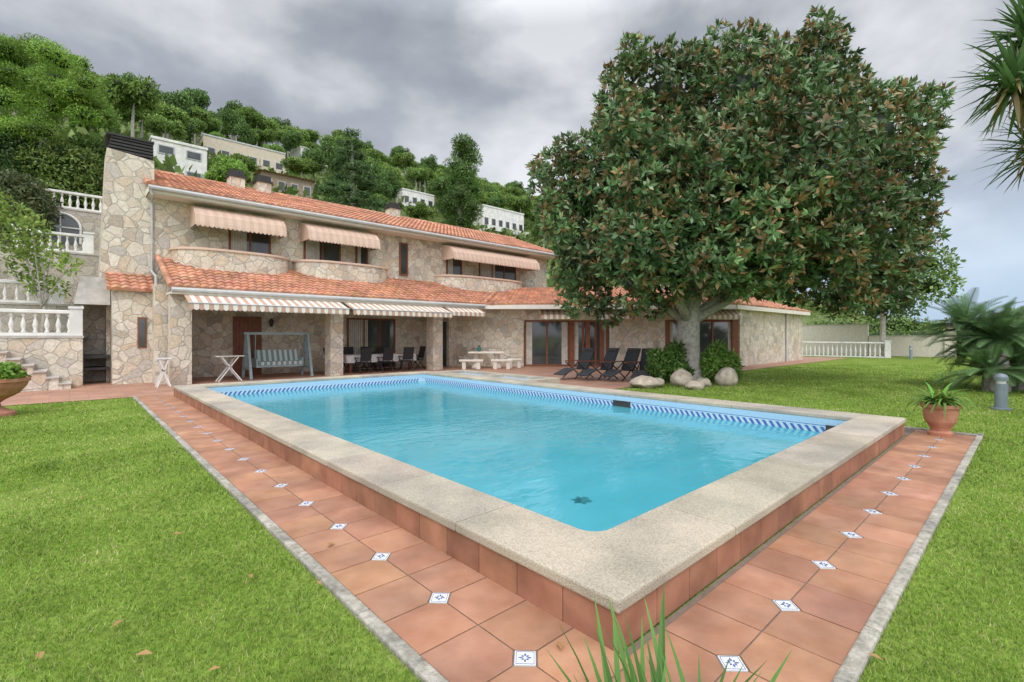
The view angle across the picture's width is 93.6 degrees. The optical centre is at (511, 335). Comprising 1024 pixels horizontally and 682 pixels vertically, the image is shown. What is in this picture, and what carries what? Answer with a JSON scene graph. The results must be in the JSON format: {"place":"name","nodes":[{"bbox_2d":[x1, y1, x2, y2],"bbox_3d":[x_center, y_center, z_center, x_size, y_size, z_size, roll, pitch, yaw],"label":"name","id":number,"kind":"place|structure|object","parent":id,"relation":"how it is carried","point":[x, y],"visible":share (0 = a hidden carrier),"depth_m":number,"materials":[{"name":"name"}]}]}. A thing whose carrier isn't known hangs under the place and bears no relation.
{"place":"outdoors","nodes":[
{"label":"outdoors","id":0,"kind":"place"},
{"bbox_2d":[1,357,843,405],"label":"patio","id":1,"kind":"structure","parent":0,"point":[94,390],"depth_m":16.30,"materials":[{"name":"tile"}]},
{"bbox_2d":[0,351,71,391],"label":"garden steps","id":2,"kind":"structure","parent":1,"relation":"on","point":[41,380],"depth_m":13.58,"materials":[{"name":"stone"}]},
{"bbox_2d":[0,336,83,385],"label":"retaining wall","id":3,"kind":"structure","parent":1,"relation":"on","point":[62,356],"depth_m":14.46,"materials":[{"name":"stone"}]},
{"bbox_2d":[0,306,83,335],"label":"balustrade","id":4,"kind":"object","parent":3,"relation":"on","point":[75,321],"visible":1,"depth_m":14.50,"materials":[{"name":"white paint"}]},
{"bbox_2d":[74,276,109,381],"bbox_3d":[-13.921,-0.175,15.932,0.880,3.450,1.500,0,0,-43],"label":"barbecue","id":5,"kind":"object","parent":1,"relation":"on","point":[92,297],"visible":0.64,"depth_m":16.16,"materials":[{"name":"stone"}]},
{"bbox_2d":[154,358,171,386],"bbox_3d":[-10.640,1.118,14.669,0.400,0.876,0.440,0,0,-43],"label":"tray stand","id":6,"kind":"object","parent":1,"relation":"on","point":[163,368],"visible":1,"depth_m":14.60,"materials":[{"name":"white paint"}]},
{"bbox_2d":[213,355,244,381],"bbox_3d":[-9.648,1.120,16.397,0.850,0.880,0.440,0,0,-43],"label":"tray stand","id":7,"kind":"object","parent":1,"relation":"on","point":[229,366],"visible":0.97,"depth_m":16.38,"materials":[{"name":"white paint"}]},
{"bbox_2d":[241,332,312,379],"bbox_3d":[-8.766,0.718,18.024,2.300,1.686,1.182,0,0,-43],"label":"garden swing","id":8,"kind":"object","parent":1,"relation":"on","point":[275,358],"visible":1,"depth_m":17.97,"materials":[{"name":"green paint"}]},
{"bbox_2d":[354,348,372,373],"bbox_3d":[-6.131,1.030,19.891,0.600,1.060,0.530,0,0,44],"label":"dining chair","id":9,"kind":"object","parent":1,"relation":"on","point":[366,354],"visible":0.99,"depth_m":19.75,"materials":[{"name":"black fabric"}]},
{"bbox_2d":[343,361,410,372],"bbox_3d":[-5.943,1.190,21.232,3.200,0.720,1.000,0,0,-43],"label":"dining table","id":10,"kind":"object","parent":1,"relation":"on","point":[350,367],"visible":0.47,"depth_m":20.51,"materials":[{"name":"brown wood"}]},
{"bbox_2d":[343,353,415,362],"bbox_3d":[-5.942,0.973,21.220,3.295,0.315,1.100,0,0,-43],"label":"tablecloth","id":11,"kind":"object","parent":10,"relation":"on","point":[348,358],"visible":0.5,"depth_m":20.59,"materials":[{"name":"fabric"}]},
{"bbox_2d":[377,347,393,372],"bbox_3d":[-5.396,1.030,20.567,0.600,1.060,0.530,0,0,45],"label":"dining chair","id":12,"kind":"object","parent":1,"relation":"on","point":[388,353],"visible":0.96,"depth_m":20.43,"materials":[{"name":"fabric"}]},
{"bbox_2d":[398,347,413,370],"bbox_3d":[-4.666,1.030,21.239,0.530,1.060,0.600,0,0,-37],"label":"dining chair","id":13,"kind":"object","parent":1,"relation":"on","point":[408,352],"visible":0.98,"depth_m":21.09,"materials":[{"name":"fabric"}]},
{"bbox_2d":[98,131,810,384],"bbox_3d":[0.070,-2.910,26.158,34.080,8.920,19.190,0,0,-43],"label":"stone villa","id":14,"kind":"object","parent":1,"relation":"on","point":[197,273],"visible":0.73,"depth_m":20.00,"materials":[{"name":"stone"}]},
{"bbox_2d":[137,317,146,347],"bbox_3d":[-12.039,-0.100,15.659,0.240,1.000,0.060,0,0,-43],"label":"window","id":15,"kind":"structure","parent":14,"relation":"in","point":[141,321],"depth_m":15.64,"materials":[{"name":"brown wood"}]},
{"bbox_2d":[233,316,261,375],"bbox_3d":[-10.396,0.400,18.909,1.000,2.300,0.090,0,0,-43],"label":"door","id":16,"kind":"structure","parent":14,"relation":"in","point":[241,324],"depth_m":18.79,"materials":[{"name":"brown wood"}]},
{"bbox_2d":[228,228,270,253],"bbox_3d":[-10.333,-3.325,18.988,1.500,1.950,0.060,0,0,-43],"label":"window","id":17,"kind":"structure","parent":14,"relation":"in","point":[237,240],"depth_m":18.95,"materials":[{"name":"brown wood"}]},
{"bbox_2d":[303,239,340,261],"bbox_3d":[-8.235,-3.325,20.917,1.600,1.950,0.060,0,0,-43],"label":"window","id":18,"kind":"structure","parent":14,"relation":"in","point":[315,250],"depth_m":20.88,"materials":[{"name":"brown wood"}]},
{"bbox_2d":[355,246,367,263],"bbox_3d":[-6.910,-3.250,22.136,0.600,1.800,0.060,0,0,-43],"label":"window","id":19,"kind":"structure","parent":14,"relation":"in","point":[361,253],"depth_m":22.12,"materials":[{"name":"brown wood"}]},
{"bbox_2d":[347,318,394,368],"bbox_3d":[-6.542,0.350,22.474,2.400,2.300,0.060,0,0,-43],"label":"sliding door","id":20,"kind":"structure","parent":14,"relation":"in","point":[361,332],"depth_m":22.42,"materials":[{"name":"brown wood"}]},
{"bbox_2d":[399,242,407,275],"bbox_3d":[-5.317,-3.750,23.602,0.470,1.600,0.060,0,0,-43],"label":"window","id":21,"kind":"structure","parent":14,"relation":"in","point":[403,247],"depth_m":23.60,"materials":[{"name":"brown wood"}]},
{"bbox_2d":[446,258,461,274],"bbox_3d":[-3.083,-3.300,25.656,1.000,1.900,0.060,0,0,-43],"label":"window","id":22,"kind":"structure","parent":14,"relation":"in","point":[453,266],"depth_m":25.67,"materials":[{"name":"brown wood"}]},
{"bbox_2d":[479,262,515,279],"bbox_3d":[-0.801,-3.300,27.755,2.800,1.900,0.060,0,0,-43],"label":"window","id":23,"kind":"structure","parent":14,"relation":"in","point":[490,270],"depth_m":27.72,"materials":[{"name":"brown wood"}]},
{"bbox_2d":[524,320,569,365],"bbox_3d":[1.778,0.380,24.445,2.300,2.340,0.120,0,0,0],"label":"sliding door","id":24,"kind":"structure","parent":14,"relation":"in","point":[546,342],"depth_m":24.43,"materials":[{"name":"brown wood"}]},
{"bbox_2d":[574,320,607,365],"bbox_3d":[3.928,0.380,24.445,1.900,2.340,0.120,0,0,0],"label":"sliding door","id":25,"kind":"structure","parent":14,"relation":"in","point":[579,325],"depth_m":24.43,"materials":[{"name":"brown wood"}]},
{"bbox_2d":[670,320,731,359],"bbox_3d":[9.578,0.380,24.445,3.600,2.340,0.120,0,0,0],"label":"sliding door","id":26,"kind":"structure","parent":14,"relation":"in","point":[710,330],"depth_m":24.43,"materials":[{"name":"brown wood"}]},
{"bbox_2d":[468,351,503,367],"bbox_3d":[-1.224,1.155,23.000,1.700,0.790,0.800,0,0,0],"label":"stone table","id":27,"kind":"object","parent":1,"relation":"on","point":[476,354],"visible":0.73,"depth_m":22.87,"materials":[{"name":"beige stone"}]},
{"bbox_2d":[553,348,594,378],"bbox_3d":[2.279,1.006,17.519,1.640,1.112,0.660,0,0,-39],"label":"sun lounger","id":28,"kind":"object","parent":1,"relation":"on","point":[585,358],"visible":0.92,"depth_m":17.74,"materials":[{"name":"black fabric"}]},
{"bbox_2d":[576,348,619,379],"bbox_3d":[3.058,1.006,17.126,1.640,1.112,0.660,0,0,-35],"label":"sun lounger","id":29,"kind":"object","parent":1,"relation":"on","point":[611,354],"visible":0.95,"depth_m":17.33,"materials":[{"name":"black fabric"}]},
{"bbox_2d":[600,348,640,380],"bbox_3d":[3.799,1.006,16.816,1.640,1.112,0.660,0,0,-41],"label":"sun lounger","id":30,"kind":"object","parent":1,"relation":"on","point":[630,358],"visible":0.94,"depth_m":17.08,"materials":[{"name":"black fabric"}]},
{"bbox_2d":[630,348,654,377],"bbox_3d":[4.510,1.006,16.387,0.660,1.112,1.640,0,0,29],"label":"sun lounger","id":31,"kind":"object","parent":1,"relation":"on","point":[642,362],"visible":0.48,"depth_m":16.84,"materials":[{"name":"black fabric"}]},
{"bbox_2d":[0,112,874,325],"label":"hill","id":32,"kind":"structure","parent":0,"point":[807,319],"depth_m":104.97,"materials":[{"name":"green plant"}]},
{"bbox_2d":[0,124,57,188],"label":"shrub","id":33,"kind":"object","parent":32,"relation":"on","point":[6,146],"visible":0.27,"depth_m":23.98,"materials":[{"name":"green plant"}]},
{"bbox_2d":[7,136,103,209],"bbox_3d":[-23.532,-8.056,25.413,4.512,4.677,3.599,0,0,-43],"label":"shrub","id":34,"kind":"object","parent":32,"relation":"on","point":[68,169],"visible":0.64,"depth_m":24.84,"materials":[{"name":"green plant"}]},
{"bbox_2d":[0,33,113,155],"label":"stone pine","id":35,"kind":"object","parent":32,"relation":"on","point":[65,89],"visible":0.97,"depth_m":24.95,"materials":[{"name":"green plant"}]},
{"bbox_2d":[31,53,93,79],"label":"pine tree","id":36,"kind":"object","parent":32,"relation":"on","point":[86,65],"visible":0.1,"depth_m":80.06,"materials":[{"name":"green plant"}]},
{"bbox_2d":[48,132,107,198],"bbox_3d":[-23.685,-9.431,27.009,3.567,3.616,2.953,0,0,-43],"label":"shrub","id":37,"kind":"object","parent":32,"relation":"on","point":[83,142],"visible":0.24,"depth_m":26.39,"materials":[{"name":"green plant"}]},
{"bbox_2d":[56,92,122,135],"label":"pine tree","id":38,"kind":"object","parent":32,"relation":"on","point":[110,125],"visible":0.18,"depth_m":42.23,"materials":[{"name":"green plant"}]},
{"bbox_2d":[94,73,162,136],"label":"pine tree","id":39,"kind":"object","parent":32,"relation":"on","point":[135,94],"visible":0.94,"depth_m":49.54,"materials":[{"name":"green plant"}]},
{"bbox_2d":[114,106,166,137],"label":"pine tree","id":40,"kind":"object","parent":32,"relation":"on","point":[125,116],"visible":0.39,"depth_m":56.79,"materials":[{"name":"green plant"}]},
{"bbox_2d":[140,101,190,137],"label":"pine tree","id":41,"kind":"object","parent":32,"relation":"on","point":[172,112],"visible":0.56,"depth_m":61.74,"materials":[{"name":"green plant"}]},
{"bbox_2d":[144,115,187,140],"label":"pine tree","id":42,"kind":"object","parent":32,"relation":"on","point":[162,125],"visible":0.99,"depth_m":55.32,"materials":[{"name":"green plant"}]},
{"bbox_2d":[155,87,193,138],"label":"pine tree","id":43,"kind":"object","parent":32,"relation":"on","point":[181,100],"visible":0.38,"depth_m":66.19,"materials":[{"name":"green plant"}]},
{"bbox_2d":[149,135,207,177],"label":"hillside house","id":44,"kind":"structure","parent":32,"relation":"on","point":[187,155],"depth_m":48.45,"materials":[{"name":"white paint"}]},
{"bbox_2d":[181,87,210,110],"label":"pine tree","id":45,"kind":"object","parent":32,"relation":"on","point":[201,99],"visible":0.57,"depth_m":115.21,"materials":[{"name":"green plant"}]},
{"bbox_2d":[187,107,212,144],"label":"pine tree","id":46,"kind":"object","parent":32,"relation":"on","point":[201,115],"visible":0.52,"depth_m":83.60,"materials":[{"name":"green plant"}]},
{"bbox_2d":[201,162,249,185],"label":"rounded tree","id":47,"kind":"object","parent":32,"relation":"on","point":[218,173],"visible":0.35,"depth_m":46.96,"materials":[{"name":"green plant"}]},
{"bbox_2d":[207,154,250,181],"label":"pine tree","id":48,"kind":"object","parent":32,"relation":"on","point":[224,159],"visible":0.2,"depth_m":51.41,"materials":[{"name":"green plant"}]},
{"bbox_2d":[218,107,245,139],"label":"pine tree","id":49,"kind":"object","parent":32,"relation":"on","point":[230,118],"visible":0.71,"depth_m":101.51,"materials":[{"name":"green plant"}]},
{"bbox_2d":[197,133,286,173],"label":"hillside house","id":50,"kind":"structure","parent":32,"relation":"on","point":[257,154],"depth_m":88.21,"materials":[{"name":"beige paint"}]},
{"bbox_2d":[228,153,257,177],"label":"pine tree","id":51,"kind":"object","parent":32,"relation":"on","point":[250,162],"visible":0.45,"depth_m":56.71,"materials":[{"name":"green plant"}]},
{"bbox_2d":[231,122,259,144],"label":"pine tree","id":52,"kind":"object","parent":32,"relation":"on","point":[250,137],"visible":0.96,"depth_m":97.39,"materials":[{"name":"green plant"}]},
{"bbox_2d":[233,106,279,145],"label":"pine tree","id":53,"kind":"object","parent":32,"relation":"on","point":[259,120],"visible":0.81,"depth_m":110.31,"materials":[{"name":"green plant"}]},
{"bbox_2d":[252,128,275,144],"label":"pine tree","id":54,"kind":"object","parent":32,"relation":"on","point":[267,135],"visible":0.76,"depth_m":103.43,"materials":[{"name":"green plant"}]},
{"bbox_2d":[247,169,316,199],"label":"hillside house","id":55,"kind":"structure","parent":32,"relation":"on","point":[301,185],"depth_m":68.58,"materials":[{"name":"paint"}]},
{"bbox_2d":[281,130,302,155],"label":"pine tree","id":56,"kind":"object","parent":32,"relation":"on","point":[290,138],"visible":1,"depth_m":107.03,"materials":[{"name":"green plant"}]},
{"bbox_2d":[280,156,321,177],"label":"pine tree","id":57,"kind":"object","parent":32,"relation":"on","point":[297,166],"visible":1,"depth_m":77.11,"materials":[{"name":"green plant"}]},
{"bbox_2d":[300,146,325,187],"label":"pine tree","id":58,"kind":"object","parent":32,"relation":"on","point":[314,154],"visible":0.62,"depth_m":81.73,"materials":[{"name":"green plant"}]},
{"bbox_2d":[319,139,361,175],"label":"pine tree","id":59,"kind":"object","parent":32,"relation":"on","point":[327,153],"visible":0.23,"depth_m":76.39,"materials":[{"name":"green plant"}]},
{"bbox_2d":[312,127,388,212],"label":"cedar tree","id":60,"kind":"object","parent":32,"relation":"on","point":[352,168],"visible":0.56,"depth_m":45.94,"materials":[{"name":"green plant"}]},
{"bbox_2d":[347,156,386,195],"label":"pine tree","id":61,"kind":"object","parent":32,"relation":"on","point":[374,164],"visible":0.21,"depth_m":63.65,"materials":[{"name":"green plant"}]},
{"bbox_2d":[380,168,403,211],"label":"pine tree","id":62,"kind":"object","parent":32,"relation":"on","point":[394,183],"visible":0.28,"depth_m":80.99,"materials":[{"name":"green plant"}]},
{"bbox_2d":[393,152,415,171],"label":"pine tree","id":63,"kind":"object","parent":32,"relation":"on","point":[406,159],"visible":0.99,"depth_m":150.73,"materials":[{"name":"green plant"}]},
{"bbox_2d":[390,188,436,213],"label":"hillside house","id":64,"kind":"structure","parent":32,"relation":"on","point":[414,196],"depth_m":98.38,"materials":[{"name":"white paint"}]},
{"bbox_2d":[403,167,428,190],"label":"pine tree","id":65,"kind":"object","parent":32,"relation":"on","point":[418,174],"visible":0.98,"depth_m":114.45,"materials":[{"name":"green plant"}]},
{"bbox_2d":[404,201,435,219],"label":"pine tree","id":66,"kind":"object","parent":32,"relation":"on","point":[420,210],"visible":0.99,"depth_m":64.70,"materials":[{"name":"green plant"}]},
{"bbox_2d":[420,154,438,171],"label":"pine tree","id":67,"kind":"object","parent":32,"relation":"on","point":[430,162],"visible":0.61,"depth_m":158.42,"materials":[{"name":"green plant"}]},
{"bbox_2d":[0,105,878,322],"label":"scrub","id":68,"kind":"object","parent":32,"relation":"on","point":[169,164],"visible":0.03,"depth_m":80.81,"materials":[{"name":"green plant"}]},
{"bbox_2d":[424,132,485,228],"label":"tall pine","id":69,"kind":"object","parent":32,"relation":"on","point":[458,203],"visible":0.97,"depth_m":58.80,"materials":[{"name":"green plant"}]},
{"bbox_2d":[465,204,528,238],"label":"hillside house","id":70,"kind":"structure","parent":32,"relation":"on","point":[498,219],"depth_m":95.54,"materials":[{"name":"white paint"}]},
{"bbox_2d":[503,194,533,212],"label":"pine tree","id":71,"kind":"object","parent":32,"relation":"on","point":[515,203],"visible":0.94,"depth_m":108.17,"materials":[{"name":"green plant"}]},
{"bbox_2d":[0,354,1023,681],"bbox_3d":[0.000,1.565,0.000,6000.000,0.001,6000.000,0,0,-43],"label":"lawn","id":72,"kind":"structure","parent":0,"point":[750,374],"depth_m":3.26,"materials":[{"name":"green plant"}]},
{"bbox_2d":[0,376,30,416],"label":"garden urn","id":73,"kind":"object","parent":72,"relation":"on","point":[9,388],"visible":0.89,"depth_m":9.29,"materials":[{"name":"ceramic"}]},
{"bbox_2d":[0,361,31,384],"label":"urn plant","id":74,"kind":"object","parent":73,"relation":"in","point":[10,370],"visible":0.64,"depth_m":9.28,"materials":[{"name":"green plant"}]},
{"bbox_2d":[173,370,905,652],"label":"swimming pool","id":75,"kind":"structure","parent":72,"relation":"in","point":[683,549],"depth_m":3.81,"materials":[{"name":"stone"}]},
{"bbox_2d":[227,381,821,530],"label":"water","id":76,"kind":"structure","parent":75,"relation":"in","point":[552,458],"depth_m":7.18,"materials":[{"name":"blue liquid"}]},
{"bbox_2d":[132,396,983,681],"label":"kerb","id":77,"kind":"structure","parent":72,"relation":"on","point":[854,663],"depth_m":2.95,"materials":[{"name":"stone"}]},
{"bbox_2d":[629,375,664,388],"bbox_3d":[4.060,1.430,14.613,1.144,0.455,0.935,0,0,-43],"label":"boulder","id":78,"kind":"object","parent":72,"relation":"on","point":[645,382],"visible":0.88,"depth_m":14.27,"materials":[{"name":"beige stone"}]},
{"bbox_2d":[546,587,791,681],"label":"strap plant","id":79,"kind":"object","parent":72,"relation":"on","point":[658,674],"visible":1,"depth_m":1.53,"materials":[{"name":"green plant"}]},
{"bbox_2d":[644,339,694,382],"bbox_3d":[5.231,0.927,15.944,1.694,1.638,1.176,0,0,10],"label":"shrub","id":80,"kind":"object","parent":72,"relation":"on","point":[664,363],"visible":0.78,"depth_m":15.72,"materials":[{"name":"green plant"}]},
{"bbox_2d":[670,368,692,386],"bbox_3d":[5.296,1.339,14.995,0.757,0.696,0.704,0,0,-43],"label":"boulder","id":81,"kind":"object","parent":72,"relation":"on","point":[680,377],"visible":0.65,"depth_m":14.75,"materials":[{"name":"beige stone"}]},
{"bbox_2d":[699,339,745,381],"bbox_3d":[6.967,0.940,16.195,1.676,1.740,1.177,0,0,10],"label":"shrub","id":82,"kind":"object","parent":72,"relation":"on","point":[717,357],"visible":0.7,"depth_m":15.95,"materials":[{"name":"green plant"}]},
{"bbox_2d":[715,367,737,385],"bbox_3d":[6.777,1.354,15.215,0.807,0.736,0.678,0,0,-43],"label":"boulder","id":83,"kind":"object","parent":72,"relation":"on","point":[726,376],"visible":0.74,"depth_m":14.94,"materials":[{"name":"beige stone"}]},
{"bbox_2d":[522,4,957,380],"bbox_3d":[7.860,-4.694,16.806,13.241,12.688,10.837,0,0,-43],"label":"magnolia tree","id":84,"kind":"object","parent":72,"relation":"on","point":[780,183],"visible":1,"depth_m":14.29,"materials":[{"name":"green plant"}]},
{"bbox_2d":[802,324,868,354],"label":"garden wall","id":85,"kind":"structure","parent":72,"relation":"on","point":[839,333],"depth_m":39.37,"materials":[{"name":"stone"}]},
{"bbox_2d":[807,318,863,324],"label":"garden tree","id":86,"kind":"object","parent":72,"relation":"on","point":[843,321],"visible":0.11,"depth_m":50.57,"materials":[{"name":"green plant"}]},
{"bbox_2d":[802,340,891,357],"bbox_3d":[24.219,0.940,35.200,5.588,1.220,0.360,0,0,44],"label":"balustrade","id":87,"kind":"object","parent":72,"relation":"on","point":[887,348],"visible":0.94,"depth_m":34.63,"materials":[{"name":"white paint"}]},
{"bbox_2d":[864,314,917,333],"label":"garden tree","id":88,"kind":"object","parent":72,"relation":"on","point":[900,324],"visible":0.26,"depth_m":48.82,"materials":[{"name":"green plant"}]},
{"bbox_2d":[828,242,966,356],"bbox_3d":[26.395,-2.347,33.894,6.880,8.403,8.256,0,0,15],"label":"broadleaf tree","id":89,"kind":"object","parent":72,"relation":"on","point":[932,284],"visible":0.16,"depth_m":31.24,"materials":[{"name":"green plant"}]},
{"bbox_2d":[868,335,944,356],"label":"garden wall","id":90,"kind":"structure","parent":72,"relation":"on","point":[900,344],"depth_m":35.91,"materials":[{"name":"stone"}]},
{"bbox_2d":[895,316,945,332],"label":"garden tree","id":91,"kind":"object","parent":72,"relation":"on","point":[922,323],"visible":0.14,"depth_m":47.65,"materials":[{"name":"green plant"}]},
{"bbox_2d":[869,325,1021,354],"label":"hedge","id":92,"kind":"object","parent":72,"relation":"on","point":[889,332],"visible":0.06,"depth_m":40.02,"materials":[{"name":"green plant"}]},
{"bbox_2d":[913,287,1023,391],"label":"cycad","id":93,"kind":"object","parent":72,"relation":"on","point":[994,340],"visible":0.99,"depth_m":13.55,"materials":[{"name":"green plant"}]},
{"bbox_2d":[951,0,1023,192],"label":"yucca tree","id":94,"kind":"object","parent":72,"relation":"on","point":[1009,72],"visible":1,"depth_m":8.80,"materials":[{"name":"green plant"}]},
{"bbox_2d":[990,373,1011,409],"bbox_3d":[10.370,1.180,10.200,0.336,0.760,0.336,0,0,-43],"label":"bollard light","id":95,"kind":"object","parent":72,"relation":"on","point":[1001,393],"visible":1,"depth_m":10.13,"materials":[{"name":"grey paint"}]},
{"bbox_2d":[0,0,1023,323],"label":"sky","id":96,"kind":"structure","parent":0,"point":[514,76],"materials":[{"name":"grey"}]},
{"bbox_2d":[137,394,975,681],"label":"path","id":97,"kind":"structure","parent":0,"point":[809,587],"depth_m":3.03,"materials":[{"name":"tile"}]},
{"bbox_2d":[919,402,961,436],"bbox_3d":[6.677,1.305,7.500,0.500,0.490,0.500,0,0,-43],"label":"flower pot","id":98,"kind":"object","parent":97,"relation":"on","point":[938,424],"visible":0.82,"depth_m":7.37,"materials":[{"name":"ceramic"}]},
{"bbox_2d":[900,382,979,420],"bbox_3d":[6.629,1.006,7.531,1.023,0.541,1.068,0,0,-43],"label":"potted plant","id":99,"kind":"object","parent":98,"relation":"in","point":[944,398],"visible":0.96,"depth_m":7.41,"materials":[{"name":"green plant"}]},
{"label":"terrace","id":100,"kind":"structure","parent":0,"visible":0},
{"bbox_2d":[0,167,64,244],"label":"shrub","id":101,"kind":"object","parent":100,"relation":"on","point":[17,186],"visible":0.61,"depth_m":20.27,"materials":[{"name":"green plant"}]},
{"bbox_2d":[0,302,79,332],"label":"retaining wall","id":102,"kind":"structure","parent":100,"relation":"on","point":[17,318],"depth_m":16.91,"materials":[{"name":"stone"}]},
{"bbox_2d":[0,279,64,303],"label":"balustrade","id":103,"kind":"object","parent":102,"relation":"on","point":[55,299],"visible":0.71,"depth_m":16.97,"materials":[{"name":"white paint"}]},
{"bbox_2d":[0,187,84,332],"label":"young tree","id":104,"kind":"object","parent":100,"relation":"on","point":[22,222],"visible":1,"depth_m":15.62,"materials":[{"name":"green plant"}]},
{"bbox_2d":[0,246,98,303],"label":"retaining wall","id":105,"kind":"structure","parent":100,"relation":"on","point":[89,267],"depth_m":19.54,"materials":[{"name":"stone"}]},
{"bbox_2d":[12,224,94,253],"bbox_3d":[-18.678,-3.902,19.641,2.460,0.900,0.360,0,0,-43],"label":"balustrade","id":106,"kind":"object","parent":105,"relation":"on","point":[88,242],"visible":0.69,"depth_m":20.04,"materials":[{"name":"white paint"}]},
{"bbox_2d":[0,205,100,253],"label":"retaining wall","id":107,"kind":"structure","parent":100,"relation":"on","point":[75,221],"depth_m":21.82,"materials":[{"name":"stone"}]},
{"bbox_2d":[34,184,101,211],"bbox_3d":[-19.996,-6.202,21.960,3.060,0.900,0.360,0,0,-43],"label":"balustrade","id":108,"kind":"object","parent":107,"relation":"on","point":[70,194],"visible":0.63,"depth_m":22.01,"materials":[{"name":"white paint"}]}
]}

